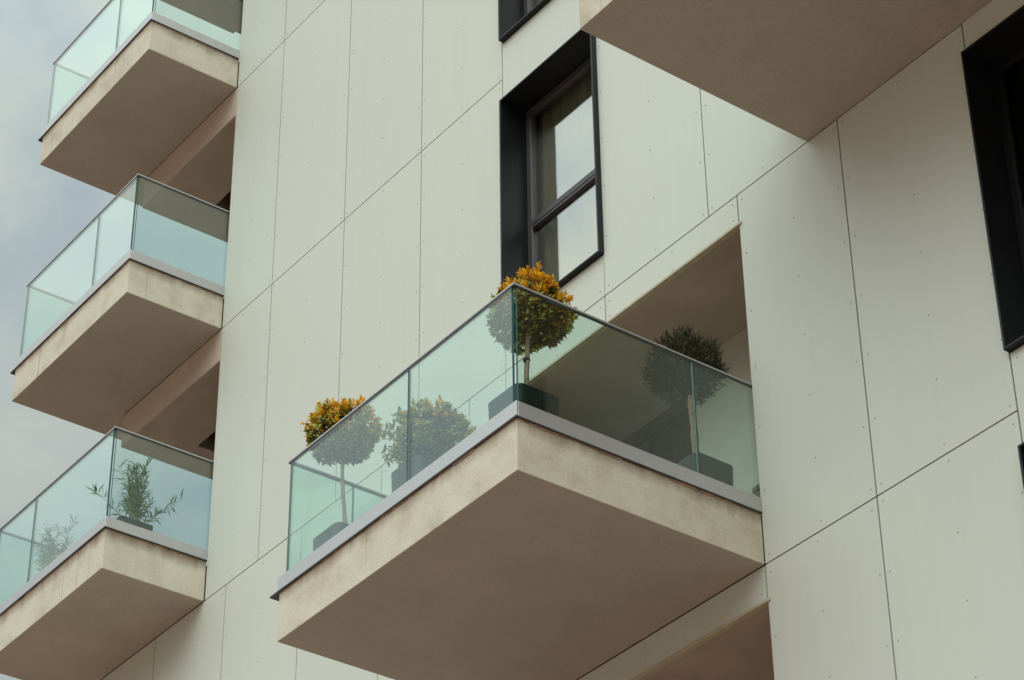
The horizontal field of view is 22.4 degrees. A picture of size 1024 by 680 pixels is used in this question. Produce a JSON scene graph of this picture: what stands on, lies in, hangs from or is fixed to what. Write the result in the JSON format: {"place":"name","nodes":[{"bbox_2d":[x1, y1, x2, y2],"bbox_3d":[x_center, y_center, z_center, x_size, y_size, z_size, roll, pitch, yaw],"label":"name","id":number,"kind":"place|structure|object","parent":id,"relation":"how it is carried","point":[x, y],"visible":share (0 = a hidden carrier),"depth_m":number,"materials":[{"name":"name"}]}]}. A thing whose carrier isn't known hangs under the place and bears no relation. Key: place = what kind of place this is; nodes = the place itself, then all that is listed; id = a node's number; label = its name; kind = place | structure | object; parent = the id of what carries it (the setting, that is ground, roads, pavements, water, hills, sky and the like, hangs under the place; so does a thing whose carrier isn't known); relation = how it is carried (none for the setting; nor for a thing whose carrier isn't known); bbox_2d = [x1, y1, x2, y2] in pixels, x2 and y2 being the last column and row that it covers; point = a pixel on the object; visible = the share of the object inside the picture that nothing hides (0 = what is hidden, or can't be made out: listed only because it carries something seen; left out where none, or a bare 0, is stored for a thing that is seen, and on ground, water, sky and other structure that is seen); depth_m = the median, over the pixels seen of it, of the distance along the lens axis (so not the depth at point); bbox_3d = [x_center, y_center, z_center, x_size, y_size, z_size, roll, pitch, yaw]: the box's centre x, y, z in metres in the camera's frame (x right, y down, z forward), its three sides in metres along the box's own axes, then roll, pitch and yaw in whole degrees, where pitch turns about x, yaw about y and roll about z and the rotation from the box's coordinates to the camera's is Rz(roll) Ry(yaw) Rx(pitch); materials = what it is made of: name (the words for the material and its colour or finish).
{"place":"outdoors","nodes":[
{"label":"outdoors","id":0,"kind":"place"},
{"bbox_2d":[0,0,240,679],"label":"sky","id":1,"kind":"structure","parent":0,"point":[42,208],"materials":[{"name":"grey"}]},
{"bbox_2d":[0,0,1023,679],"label":"apartment building","id":2,"kind":"structure","parent":0,"point":[808,214],"depth_m":18.71,"materials":[{"name":"grey concrete"}]},
{"bbox_2d":[33,515,78,573],"bbox_3d":[-4.315,2.053,24.223,0.400,0.857,0.699,22,-41,-30],"label":"bamboo plant","id":3,"kind":"object","parent":2,"relation":"on","point":[51,550],"visible":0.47,"depth_m":24.25,"materials":[{"name":"green plant"}]},
{"bbox_2d":[84,452,183,530],"bbox_3d":[-3.453,1.434,23.420,0.965,0.946,0.365,22,-41,-30],"label":"bamboo plant","id":4,"kind":"object","parent":2,"relation":"on","point":[135,493],"visible":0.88,"depth_m":23.41,"materials":[{"name":"green plant"}]},
{"bbox_2d":[299,395,383,550],"bbox_3d":[-1.194,1.051,18.086,0.578,1.542,0.631,22,-41,-30],"label":"ball tree","id":5,"kind":"object","parent":2,"relation":"on","point":[349,440],"visible":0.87,"depth_m":18.22,"materials":[{"name":"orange plant"}]},
{"bbox_2d":[378,394,476,491],"bbox_3d":[-0.605,0.822,17.370,0.577,1.092,0.895,22,-41,-30],"label":"rounded shrub","id":6,"kind":"object","parent":2,"relation":"on","point":[436,437],"visible":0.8,"depth_m":17.20,"materials":[{"name":"green plant"}]},
{"bbox_2d":[498,0,550,42],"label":"window","id":7,"kind":"structure","parent":2,"relation":"in","point":[512,14],"depth_m":22.24,"materials":[{"name":"metal"}]},
{"bbox_2d":[485,262,577,419],"bbox_3d":[0.139,0.177,16.715,0.622,1.392,0.599,22,-41,-30],"label":"ball tree","id":8,"kind":"object","parent":2,"relation":"on","point":[541,323],"visible":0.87,"depth_m":16.80,"materials":[{"name":"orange plant"}]},
{"bbox_2d":[499,29,603,311],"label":"window","id":9,"kind":"structure","parent":2,"relation":"in","point":[551,208],"depth_m":21.16,"materials":[{"name":"metal"}]},
{"bbox_2d":[622,394,696,463],"bbox_3d":[0.960,1.736,19.821,0.060,2.337,2.138,22,-41,-30],"label":"balcony door","id":10,"kind":"structure","parent":2,"relation":"in","point":[667,437],"depth_m":20.07,"materials":[{"name":"glass"}]},
{"bbox_2d":[638,325,732,485],"bbox_3d":[1.175,0.576,17.410,0.612,1.503,0.617,22,-41,-30],"label":"conifer ball tree","id":11,"kind":"object","parent":2,"relation":"on","point":[709,466],"visible":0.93,"depth_m":17.55,"materials":[{"name":"green plant"}]},
{"bbox_2d":[961,5,1023,352],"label":"window","id":12,"kind":"structure","parent":2,"relation":"in","point":[993,65],"depth_m":16.35,"materials":[{"name":"metal"}]},
{"bbox_2d":[1017,442,1023,488],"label":"window","id":13,"kind":"structure","parent":2,"relation":"in","point":[1020,447],"depth_m":14.95,"materials":[{"name":"metal"}]},
{"bbox_2d":[752,484,761,514],"bbox_3d":[2.019,1.059,17.221,0.330,0.473,0.860,22,-41,-30],"label":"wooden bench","id":14,"kind":"object","parent":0,"point":[756,490],"visible":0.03,"depth_m":17.50,"materials":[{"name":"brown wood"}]}
]}

